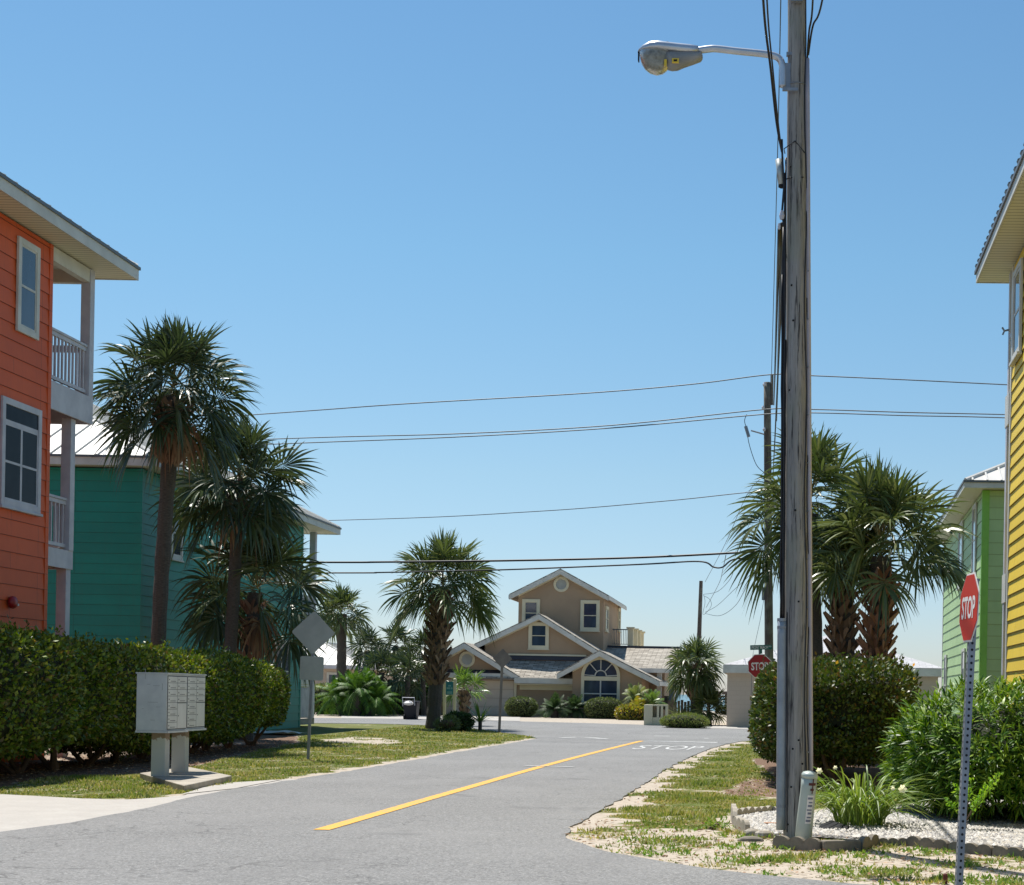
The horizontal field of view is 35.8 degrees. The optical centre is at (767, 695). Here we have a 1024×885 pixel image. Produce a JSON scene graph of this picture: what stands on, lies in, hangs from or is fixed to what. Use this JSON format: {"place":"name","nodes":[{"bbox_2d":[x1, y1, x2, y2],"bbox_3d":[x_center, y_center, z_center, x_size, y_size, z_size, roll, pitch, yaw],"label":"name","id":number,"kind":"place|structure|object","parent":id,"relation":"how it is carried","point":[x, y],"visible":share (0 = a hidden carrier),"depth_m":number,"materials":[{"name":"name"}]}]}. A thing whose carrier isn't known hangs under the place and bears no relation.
{"place":"outdoors","nodes":[
{"label":"outdoors","id":0,"kind":"place"},
{"bbox_2d":[0,779,294,831],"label":"driveway","id":1,"kind":"structure","parent":0,"point":[21,811],"depth_m":18.51,"materials":[{"name":"concrete"}]},
{"bbox_2d":[183,779,281,793],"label":"path","id":2,"kind":"structure","parent":0,"point":[226,786],"depth_m":22.95,"materials":[{"name":"concrete"}]},
{"bbox_2d":[254,730,301,734],"bbox_3d":[-15.539,1.145,48.535,1.596,0.107,2.089,1,0,0],"label":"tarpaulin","id":3,"kind":"object","parent":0,"point":[284,732],"visible":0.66,"depth_m":48.17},
{"bbox_2d":[341,715,519,720],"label":"path","id":4,"kind":"structure","parent":0,"point":[424,717],"depth_m":73.81,"materials":[{"name":"concrete"}]},
{"bbox_2d":[0,718,867,884],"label":"road","id":5,"kind":"structure","parent":0,"point":[511,830],"depth_m":16.15,"materials":[{"name":"asphalt"}]},
{"bbox_2d":[402,697,420,718],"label":"wheelie bin","id":6,"kind":"object","parent":5,"relation":"on","point":[411,711],"visible":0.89,"depth_m":70.69,"materials":[{"name":"black plastic"}]},
{"bbox_2d":[313,741,641,829],"bbox_3d":[-4.368,1.402,32.155,0.314,0.001,32.100,1,0,1],"label":"line","id":7,"kind":"object","parent":5,"relation":"on","point":[357,819],"visible":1,"depth_m":21.61,"materials":[{"name":"yellow paint"}]},
{"bbox_2d":[0,711,1023,884],"bbox_3d":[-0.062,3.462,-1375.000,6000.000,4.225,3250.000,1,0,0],"label":"ground","id":8,"kind":"structure","parent":0,"point":[336,729],"depth_m":24.21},
{"bbox_2d":[0,172,140,762],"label":"beach house","id":9,"kind":"structure","parent":8,"relation":"on","point":[44,247],"depth_m":29.45,"materials":[{"name":"orange"}]},
{"bbox_2d":[0,395,42,516],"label":"window","id":10,"kind":"structure","parent":9,"relation":"in","point":[20,423],"depth_m":28.80,"materials":[{"name":"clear glass"}]},
{"bbox_2d":[15,236,40,340],"bbox_3d":[-13.870,-7.626,29.000,0.050,1.750,0.840,1,0,0],"label":"window","id":11,"kind":"structure","parent":9,"relation":"in","point":[28,265],"depth_m":28.98,"materials":[{"name":"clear glass"}]},
{"bbox_2d":[0,615,291,773],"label":"hedge","id":12,"kind":"object","parent":8,"relation":"on","point":[65,694],"visible":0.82,"depth_m":26.54,"materials":[{"name":"green plant"}]},
{"bbox_2d":[89,309,263,644],"bbox_3d":[-13.963,-3.887,36.480,4.080,10.379,4.094,1,0,-43],"label":"sabal palm","id":13,"kind":"object","parent":8,"relation":"on","point":[177,437],"visible":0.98,"depth_m":36.15,"materials":[{"name":"green plant"}]},
{"bbox_2d":[140,767,231,792],"bbox_3d":[-9.032,1.298,24.100,1.168,0.120,5.225,1,0,-32],"label":"concrete pad","id":14,"kind":"object","parent":8,"relation":"on","point":[193,778],"visible":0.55,"depth_m":23.38,"materials":[{"name":"concrete"}]},
{"bbox_2d":[135,668,187,775],"bbox_3d":[-9.305,0.463,23.750,0.502,1.740,0.824,1,0,0],"label":"cluster mailbox","id":15,"kind":"object","parent":14,"relation":"on","point":[161,699],"visible":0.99,"depth_m":23.38,"materials":[{"name":"metal"}]},
{"bbox_2d":[177,703,185,727],"bbox_3d":[-9.072,0.311,23.939,0.011,0.385,0.362,1,0,0],"label":"door","id":16,"kind":"structure","parent":15,"relation":"in","point":[181,707],"depth_m":23.92,"materials":[{"name":"metal"}]},
{"bbox_2d":[171,674,206,771],"bbox_3d":[-9.465,0.460,24.970,0.502,1.740,0.824,1,0,0],"label":"cluster mailbox","id":17,"kind":"object","parent":14,"relation":"on","point":[195,710],"visible":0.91,"depth_m":24.87,"materials":[{"name":"metal"}]},
{"bbox_2d":[196,703,204,726],"bbox_3d":[-9.254,0.308,25.166,0.011,0.385,0.362,1,0,0],"label":"door","id":18,"kind":"structure","parent":17,"relation":"in","point":[200,707],"depth_m":25.16,"materials":[{"name":"metal"}]},
{"bbox_2d":[47,404,341,729],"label":"beach house","id":19,"kind":"structure","parent":8,"relation":"on","point":[112,576],"depth_m":41.99,"materials":[{"name":"teal"}]},
{"bbox_2d":[171,507,184,562],"bbox_3d":[-16.957,-4.631,44.420,0.085,1.550,0.920,1,0,0],"label":"window","id":20,"kind":"structure","parent":19,"relation":"in","point":[177,556],"depth_m":44.40,"materials":[{"name":"white glass"}]},
{"bbox_2d":[144,413,327,653],"bbox_3d":[-14.214,-3.165,41.407,4.036,8.932,4.580,1,0,38],"label":"sabal palm","id":21,"kind":"object","parent":8,"relation":"on","point":[253,512],"visible":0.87,"depth_m":41.07,"materials":[{"name":"green plant"}]},
{"bbox_2d":[171,527,339,739],"bbox_3d":[-14.185,-1.948,42.969,4.823,6.513,4.857,1,0,0],"label":"sabal palm","id":22,"kind":"object","parent":8,"relation":"on","point":[257,628],"visible":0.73,"depth_m":42.49,"materials":[{"name":"green plant"}]},
{"bbox_2d":[292,612,333,758],"bbox_3d":[-9.319,-0.091,31.650,0.856,3.249,0.050,1,0,-1],"label":"road sign","id":23,"kind":"object","parent":8,"relation":"on","point":[313,632],"visible":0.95,"depth_m":31.63,"materials":[{"name":"metal"}]},
{"bbox_2d":[306,682,363,714],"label":"shrub","id":24,"kind":"object","parent":8,"relation":"on","point":[318,690],"visible":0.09,"depth_m":78.26,"materials":[{"name":"green plant"}]},
{"bbox_2d":[316,580,374,680],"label":"sabal palm","id":25,"kind":"object","parent":8,"relation":"on","point":[341,623],"visible":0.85,"depth_m":85.74,"materials":[{"name":"green plant"}]},
{"bbox_2d":[303,642,402,684],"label":"beach house","id":26,"kind":"structure","parent":8,"relation":"on","point":[330,664],"depth_m":90.77,"materials":[{"name":"white metal"}]},
{"bbox_2d":[314,665,401,716],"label":"sago palm","id":27,"kind":"object","parent":8,"relation":"on","point":[353,695],"visible":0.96,"depth_m":75.71,"materials":[{"name":"green plant"}]},
{"bbox_2d":[344,622,391,673],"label":"fan palm","id":28,"kind":"object","parent":8,"relation":"on","point":[367,637],"visible":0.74,"depth_m":79.88,"materials":[{"name":"green plant"}]},
{"bbox_2d":[358,645,402,714],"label":"fan palm","id":29,"kind":"object","parent":8,"relation":"on","point":[376,656],"visible":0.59,"depth_m":78.37,"materials":[{"name":"green plant"}]},
{"bbox_2d":[368,623,417,714],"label":"fan palm","id":30,"kind":"object","parent":8,"relation":"on","point":[400,635],"visible":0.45,"depth_m":80.86,"materials":[{"name":"green plant"}]},
{"bbox_2d":[384,645,426,705],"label":"fan palm","id":31,"kind":"object","parent":8,"relation":"on","point":[406,685],"visible":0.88,"depth_m":77.77,"materials":[{"name":"green plant"}]},
{"bbox_2d":[371,678,441,714],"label":"shrub","id":32,"kind":"object","parent":8,"relation":"on","point":[401,709],"visible":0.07,"depth_m":81.02,"materials":[{"name":"green plant"}]},
{"bbox_2d":[395,626,451,715],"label":"fan palm","id":33,"kind":"object","parent":8,"relation":"on","point":[419,642],"visible":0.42,"depth_m":79.86,"materials":[{"name":"green plant"}]},
{"bbox_2d":[377,527,503,728],"bbox_3d":[-12.038,-2.558,57.989,4.837,7.734,4.785,1,0,-37],"label":"sabal palm","id":34,"kind":"object","parent":8,"relation":"on","point":[439,608],"visible":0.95,"depth_m":57.48,"materials":[{"name":"green plant"}]},
{"bbox_2d":[432,714,462,730],"bbox_3d":[-11.383,1.011,54.902,1.114,0.742,0.861,1,0,0],"label":"shrub","id":35,"kind":"object","parent":8,"relation":"on","point":[447,724],"visible":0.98,"depth_m":54.79,"materials":[{"name":"green plant"}]},
{"bbox_2d":[443,678,456,718],"bbox_3d":[-12.426,0.342,60.338,0.519,2.062,0.123,1,0,0],"label":"information sign","id":36,"kind":"object","parent":8,"relation":"on","point":[449,688],"visible":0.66,"depth_m":60.29,"materials":[{"name":"beige paint"}]},
{"bbox_2d":[442,709,475,730],"bbox_3d":[-11.166,0.957,55.852,1.258,0.926,1.059,1,0,0],"label":"shrub","id":37,"kind":"object","parent":8,"relation":"on","point":[467,721],"visible":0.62,"depth_m":55.59,"materials":[{"name":"green plant"}]},
{"bbox_2d":[442,664,491,712],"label":"young palm","id":38,"kind":"object","parent":8,"relation":"on","point":[464,696],"visible":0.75,"depth_m":61.91,"materials":[{"name":"green plant"}]},
{"bbox_2d":[465,701,495,730],"bbox_3d":[-10.333,0.742,56.377,1.967,1.181,1.781,1,0,-17],"label":"yucca","id":39,"kind":"object","parent":8,"relation":"on","point":[480,719],"visible":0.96,"depth_m":56.21,"materials":[{"name":"green plant"}]},
{"bbox_2d":[493,649,511,731],"bbox_3d":[-9.390,-0.066,54.555,0.666,3.150,0.064,1,0,-17],"label":"road sign","id":40,"kind":"object","parent":8,"relation":"on","point":[502,658],"visible":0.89,"depth_m":54.53,"materials":[{"name":"metal"}]},
{"bbox_2d":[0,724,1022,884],"bbox_3d":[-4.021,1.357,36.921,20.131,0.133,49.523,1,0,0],"label":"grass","id":41,"kind":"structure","parent":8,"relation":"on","point":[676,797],"depth_m":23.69,"materials":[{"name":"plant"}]},
{"bbox_2d":[1,740,1023,884],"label":"leaf litter","id":42,"kind":"object","parent":8,"relation":"on","point":[262,744],"visible":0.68,"depth_m":21.75,"materials":[{"name":"plant"}]},
{"bbox_2d":[504,695,538,716],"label":"round bush","id":43,"kind":"object","parent":8,"relation":"on","point":[520,706],"visible":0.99,"depth_m":80.04,"materials":[{"name":"green plant"}]},
{"bbox_2d":[409,568,680,717],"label":"beach house","id":44,"kind":"structure","parent":8,"relation":"on","point":[562,636],"depth_m":84.41,"materials":[{"name":"beige paint"}]},
{"bbox_2d":[446,680,513,715],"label":"garage door","id":45,"kind":"structure","parent":44,"relation":"in","point":[493,686],"depth_m":82.46,"materials":[{"name":"paint"}]},
{"bbox_2d":[522,599,539,620],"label":"window","id":46,"kind":"structure","parent":44,"relation":"in","point":[530,607],"depth_m":87.93,"materials":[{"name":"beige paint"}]},
{"bbox_2d":[527,622,548,649],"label":"window","id":47,"kind":"structure","parent":44,"relation":"in","point":[538,632],"depth_m":84.44,"materials":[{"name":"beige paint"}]},
{"bbox_2d":[579,600,599,631],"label":"window","id":48,"kind":"structure","parent":44,"relation":"in","point":[590,609],"depth_m":87.93,"materials":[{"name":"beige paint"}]},
{"bbox_2d":[581,657,619,704],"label":"arched window","id":49,"kind":"structure","parent":44,"relation":"in","point":[600,677],"depth_m":81.58,"materials":[{"name":"glass"}]},
{"bbox_2d":[535,692,573,717],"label":"sago palm","id":50,"kind":"object","parent":8,"relation":"on","point":[553,707],"visible":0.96,"depth_m":79.82,"materials":[{"name":"green plant"}]},
{"bbox_2d":[558,693,587,717],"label":"sago palm","id":51,"kind":"object","parent":8,"relation":"on","point":[575,702],"visible":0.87,"depth_m":80.20,"materials":[{"name":"green plant"}]},
{"bbox_2d":[584,696,621,718],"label":"round bush","id":52,"kind":"object","parent":8,"relation":"on","point":[601,708],"visible":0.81,"depth_m":79.41,"materials":[{"name":"green plant"}]},
{"bbox_2d":[614,704,643,719],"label":"shrub","id":53,"kind":"object","parent":8,"relation":"on","point":[629,712],"visible":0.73,"depth_m":77.64,"materials":[{"name":"yellow plant"}]},
{"bbox_2d":[620,682,666,705],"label":"shrub","id":54,"kind":"object","parent":8,"relation":"on","point":[651,696],"visible":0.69,"depth_m":79.67,"materials":[{"name":"green plant"}]},
{"bbox_2d":[644,704,667,724],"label":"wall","id":55,"kind":"structure","parent":8,"relation":"on","point":[654,714],"depth_m":67.89,"materials":[{"name":"beige paint"}]},
{"bbox_2d":[659,712,710,727],"bbox_3d":[-3.495,1.105,64.580,2.229,0.936,1.469,1,0,0],"label":"shrub","id":56,"kind":"object","parent":8,"relation":"on","point":[687,720],"visible":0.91,"depth_m":64.16,"materials":[{"name":"green plant"}]},
{"bbox_2d":[668,700,702,717],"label":"wooden fence","id":57,"kind":"object","parent":8,"relation":"on","point":[672,703],"visible":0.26,"depth_m":71.00,"materials":[{"name":"grey wood"}]},
{"bbox_2d":[663,633,725,713],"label":"sabal palm","id":58,"kind":"object","parent":8,"relation":"on","point":[698,676],"visible":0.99,"depth_m":70.17,"materials":[{"name":"green plant"}]},
{"bbox_2d":[681,683,726,724],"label":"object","id":59,"kind":"object","parent":8,"relation":"on","point":[717,706],"visible":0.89,"depth_m":69.88,"materials":[{"name":"green plant"}]},
{"bbox_2d":[697,581,711,661],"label":"utility pole","id":60,"kind":"object","parent":8,"relation":"on","point":[699,626],"visible":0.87,"depth_m":94.90,"materials":[{"name":"brown wood"}]},
{"bbox_2d":[702,813,732,829],"bbox_3d":[-0.553,1.427,17.143,0.368,0.258,0.284,1,0,-21],"label":"weed tuft","id":61,"kind":"object","parent":8,"relation":"on","point":[713,824],"visible":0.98,"depth_m":17.13,"materials":[{"name":"green plant"}]},
{"bbox_2d":[733,816,749,831],"bbox_3d":[-0.298,1.444,17.245,0.055,0.162,0.727,1,0,-12],"label":"edging stone","id":62,"kind":"object","parent":8,"relation":"on","point":[743,824],"visible":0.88,"depth_m":17.15,"materials":[{"name":"concrete"}]},
{"bbox_2d":[738,836,763,841],"bbox_3d":[-0.175,1.475,15.795,0.275,0.081,0.185,1,0,13],"label":"stone","id":63,"kind":"object","parent":8,"relation":"on","point":[751,839],"visible":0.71,"depth_m":15.72,"materials":[{"name":"stone"}]},
{"bbox_2d":[748,650,771,677],"bbox_3d":[-0.274,0.049,48.805,0.769,3.294,0.092,1,0,7],"label":"stop sign","id":64,"kind":"object","parent":8,"relation":"on","point":[755,661],"visible":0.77,"depth_m":48.77,"materials":[{"name":"metal"}]},
{"bbox_2d":[744,375,780,661],"bbox_3d":[-0.128,-4.495,50.969,1.483,12.192,0.576,1,0,0],"label":"utility pole","id":65,"kind":"object","parent":8,"relation":"on","point":[768,599],"visible":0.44,"depth_m":50.90,"materials":[{"name":"brown wood"}]},
{"bbox_2d":[301,557,764,573],"bbox_3d":[-17.362,-4.455,54.762,37.105,0.352,1.593,1,0,19],"label":"power line","id":66,"kind":"object","parent":65,"relation":"attached to","point":[526,568],"visible":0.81,"depth_m":51.64,"materials":[{"name":"rubber"}]},
{"bbox_2d":[306,551,762,562],"bbox_3d":[-17.392,-4.780,54.729,37.079,0.254,1.394,1,0,19],"label":"power line","id":67,"kind":"object","parent":65,"relation":"attached to","point":[636,557],"visible":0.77,"depth_m":51.56,"materials":[{"name":"rubber"}]},
{"bbox_2d":[200,374,1006,418],"bbox_3d":[-9.839,-9.452,50.150,47.408,1.428,1.385,1,0,16],"label":"power line","id":68,"kind":"object","parent":65,"relation":"attached to","point":[625,390],"visible":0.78,"depth_m":48.78,"materials":[{"name":"grey metal"}]},
{"bbox_2d":[264,408,1004,439],"bbox_3d":[-9.840,-8.567,50.166,47.412,1.082,1.418,1,0,16],"label":"power line","id":69,"kind":"object","parent":65,"relation":"attached to","point":[636,423],"visible":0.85,"depth_m":48.87,"materials":[{"name":"grey metal"}]},
{"bbox_2d":[264,412,1004,444],"bbox_3d":[-9.868,-8.402,50.069,47.411,1.045,1.217,1,0,16],"label":"power line","id":70,"kind":"object","parent":65,"relation":"attached to","point":[642,425],"visible":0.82,"depth_m":48.83,"materials":[{"name":"rubber"}]},
{"bbox_2d":[329,489,956,520],"bbox_3d":[-12.504,-6.577,56.040,55.912,0.342,3.884,1,0,25],"label":"power line","id":71,"kind":"object","parent":65,"relation":"attached to","point":[579,508],"visible":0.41,"depth_m":52.69,"materials":[{"name":"grey metal"}]},
{"bbox_2d":[775,0,812,837],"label":"utility pole","id":72,"kind":"object","parent":8,"relation":"on","point":[794,693],"visible":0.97,"depth_m":15.90,"materials":[{"name":"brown wood"}]},
{"bbox_2d":[638,40,805,91],"bbox_3d":[-0.475,-6.468,15.943,1.741,0.514,0.290,1,0,0],"label":"street lamp","id":73,"kind":"object","parent":72,"relation":"attached to","point":[657,57],"visible":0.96,"depth_m":15.88,"materials":[{"name":"metal"}]},
{"bbox_2d":[666,51,702,70],"bbox_3d":[-0.860,-6.530,15.943,0.372,0.174,0.220,1,0,0],"label":"ballast door","id":74,"kind":"structure","parent":73,"relation":"in","point":[686,59],"depth_m":15.87,"materials":[{"name":"metal"}]},
{"bbox_2d":[762,0,780,149],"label":"overhead cable","id":75,"kind":"object","parent":72,"relation":"attached to","point":[767,45],"visible":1,"depth_m":15.35,"materials":[{"name":"rubber"}]},
{"bbox_2d":[766,0,783,159],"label":"overhead cable","id":76,"kind":"object","parent":72,"relation":"attached to","point":[773,71],"visible":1,"depth_m":15.30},
{"bbox_2d":[771,0,780,383],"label":"overhead cable","id":77,"kind":"object","parent":72,"relation":"attached to","point":[776,187],"visible":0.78,"depth_m":34.05,"materials":[{"name":"grey metal"}]},
{"bbox_2d":[773,228,780,404],"bbox_3d":[0.148,-6.891,31.796,0.044,4.106,31.412,1,0,0],"label":"overhead cable","id":78,"kind":"object","parent":72,"relation":"attached to","point":[778,265],"visible":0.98,"depth_m":20.86,"materials":[{"name":"rubber"}]},
{"bbox_2d":[772,266,781,479],"bbox_3d":[0.154,-5.634,31.796,0.027,2.026,31.409,1,0,0],"label":"overhead cable","id":79,"kind":"object","parent":72,"relation":"attached to","point":[777,371],"visible":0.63,"depth_m":23.73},
{"bbox_2d":[776,222,782,420],"bbox_3d":[0.203,-6.673,31.797,0.035,3.560,31.411,1,0,0],"label":"overhead cable","id":80,"kind":"object","parent":72,"relation":"attached to","point":[781,223],"visible":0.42,"depth_m":19.53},
{"bbox_2d":[772,835,821,851],"bbox_3d":[0.285,1.455,15.081,0.530,0.160,0.055,1,0,31],"label":"edging stone","id":81,"kind":"object","parent":8,"relation":"on","point":[802,843],"visible":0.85,"depth_m":15.04,"materials":[{"name":"concrete"}]},
{"bbox_2d":[721,415,891,657],"bbox_3d":[0.925,-2.665,37.494,4.314,8.480,4.610,1,0,0],"label":"sabal palm","id":82,"kind":"object","parent":8,"relation":"on","point":[826,465],"visible":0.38,"depth_m":37.23,"materials":[{"name":"green plant"}]},
{"bbox_2d":[795,771,817,839],"bbox_3d":[0.374,1.185,15.509,0.175,0.868,0.296,1,0,-30],"label":"telecom pedestal","id":83,"kind":"object","parent":8,"relation":"on","point":[805,818],"visible":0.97,"depth_m":15.43,"materials":[{"name":"plastic"}]},
{"bbox_2d":[611,824,1023,884],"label":"weeds","id":84,"kind":"object","parent":8,"relation":"on","point":[968,864],"visible":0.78,"depth_m":14.08,"materials":[{"name":"green plant"}]},
{"bbox_2d":[723,635,941,726],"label":"garage building","id":85,"kind":"structure","parent":8,"relation":"on","point":[739,690],"depth_m":67.70,"materials":[{"name":"paint"}]},
{"bbox_2d":[746,650,922,786],"bbox_3d":[1.111,0.349,29.050,3.046,2.422,9.274,1,0,0],"label":"hedge","id":86,"kind":"object","parent":8,"relation":"on","point":[855,706],"visible":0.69,"depth_m":24.90,"materials":[{"name":"green plant"}]},
{"bbox_2d":[821,839,860,851],"bbox_3d":[0.704,1.473,15.031,0.398,0.140,0.110,1,0,-24],"label":"edging block","id":87,"kind":"object","parent":8,"relation":"on","point":[843,844],"depth_m":14.98,"materials":[{"name":"concrete"}]},
{"bbox_2d":[812,507,907,658],"bbox_3d":[1.753,-1.459,36.428,3.163,6.103,3.154,1,0,0],"label":"sabal palm","id":88,"kind":"object","parent":8,"relation":"on","point":[841,630],"visible":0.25,"depth_m":36.25,"materials":[{"name":"green plant"}]},
{"bbox_2d":[859,834,878,849],"bbox_3d":[0.997,1.467,15.344,0.055,0.163,0.493,1,0,23],"label":"edging stone","id":89,"kind":"object","parent":8,"relation":"on","point":[869,841],"visible":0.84,"depth_m":15.29,"materials":[{"name":"concrete"}]},
{"bbox_2d":[879,837,906,845],"bbox_3d":[1.255,1.493,15.605,0.310,0.119,0.055,1,0,-10],"label":"edging stone","id":90,"kind":"object","parent":8,"relation":"on","point":[894,840],"visible":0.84,"depth_m":15.58,"materials":[{"name":"concrete"}]},
{"bbox_2d":[812,449,981,664],"bbox_3d":[2.666,-2.075,35.580,4.495,7.367,4.426,1,0,40],"label":"sabal palm","id":91,"kind":"object","parent":8,"relation":"on","point":[876,496],"visible":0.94,"depth_m":34.95,"materials":[{"name":"green plant"}]},
{"bbox_2d":[907,836,949,850],"bbox_3d":[1.596,1.486,15.400,0.055,0.147,0.582,1,0,-38],"label":"edging stone","id":92,"kind":"object","parent":8,"relation":"on","point":[928,842],"visible":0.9,"depth_m":15.37,"materials":[{"name":"concrete"}]},
{"bbox_2d":[929,462,1004,715],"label":"beach house","id":93,"kind":"structure","parent":8,"relation":"on","point":[982,493],"depth_m":43.87,"materials":[{"name":"green"}]},
{"bbox_2d":[956,520,963,590],"bbox_3d":[6.298,-4.587,50.747,0.085,2.200,1.560,1,0,2],"label":"window","id":94,"kind":"structure","parent":93,"relation":"in","point":[960,537],"depth_m":50.64,"materials":[{"name":"white glass"}]},
{"bbox_2d":[960,648,965,703],"bbox_3d":[6.153,-0.514,48.948,0.085,1.950,1.160,1,0,2],"label":"window","id":95,"kind":"structure","parent":93,"relation":"in","point":[963,651],"depth_m":48.81,"materials":[{"name":"white glass"}]},
{"bbox_2d":[971,502,976,572],"bbox_3d":[6.107,-4.591,45.976,0.085,2.200,1.210,1,0,2],"label":"window","id":96,"kind":"structure","parent":93,"relation":"in","point":[974,508],"depth_m":45.93,"materials":[{"name":"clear glass"}]},
{"bbox_2d":[954,572,979,884],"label":"stop sign","id":97,"kind":"object","parent":8,"relation":"on","point":[969,608],"visible":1,"depth_m":12.18,"materials":[{"name":"metal"}]},
{"bbox_2d":[948,841,992,855],"bbox_3d":[1.969,1.497,14.997,0.496,0.138,0.055,1,0,42],"label":"edging stone","id":98,"kind":"object","parent":8,"relation":"on","point":[983,849],"visible":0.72,"depth_m":14.93,"materials":[{"name":"concrete"}]},
{"bbox_2d":[974,144,1023,707],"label":"beach house","id":99,"kind":"structure","parent":8,"relation":"on","point":[1000,260],"depth_m":26.02,"materials":[{"name":"yellow"}]},
{"bbox_2d":[1009,257,1022,366],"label":"window","id":100,"kind":"structure","parent":99,"relation":"in","point":[1017,291],"depth_m":25.90,"materials":[{"name":"clear glass"}]},
{"bbox_2d":[992,846,1023,858],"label":"edging stone","id":101,"kind":"object","parent":8,"relation":"on","point":[1004,851],"visible":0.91,"depth_m":14.71,"materials":[{"name":"concrete"}]},
{"bbox_2d":[0,0,1023,698],"label":"sky","id":102,"kind":"structure","parent":0,"point":[377,202],"materials":[{"name":"blue"}]},
{"bbox_2d":[737,800,1023,849],"bbox_3d":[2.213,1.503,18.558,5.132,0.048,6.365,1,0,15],"label":"gravel","id":103,"kind":"structure","parent":0,"point":[1006,832],"depth_m":17.40,"materials":[{"name":"gravel"}]},
{"bbox_2d":[818,820,850,829],"bbox_3d":[0.735,1.444,17.163,0.371,0.100,0.313,1,0,5],"label":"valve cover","id":104,"kind":"object","parent":103,"relation":"on","point":[832,824],"visible":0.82,"depth_m":17.14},
{"bbox_2d":[813,765,942,826],"bbox_3d":[1.023,1.140,17.780,2.098,0.736,2.092,1,0,0],"label":"lily clump","id":105,"kind":"object","parent":103,"relation":"on","point":[853,808],"visible":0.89,"depth_m":17.53,"materials":[{"name":"green plant"}]},
{"bbox_2d":[875,672,1023,824],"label":"oleander bush","id":106,"kind":"object","parent":103,"relation":"on","point":[912,747],"visible":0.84,"depth_m":18.56,"materials":[{"name":"green plant"}]},
{"bbox_2d":[943,770,1003,827],"bbox_3d":[2.319,1.205,17.390,0.686,0.736,0.317,1,0,0],"label":"sapling","id":107,"kind":"object","parent":103,"relation":"on","point":[983,792],"visible":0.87,"depth_m":17.36,"materials":[{"name":"green plant"}]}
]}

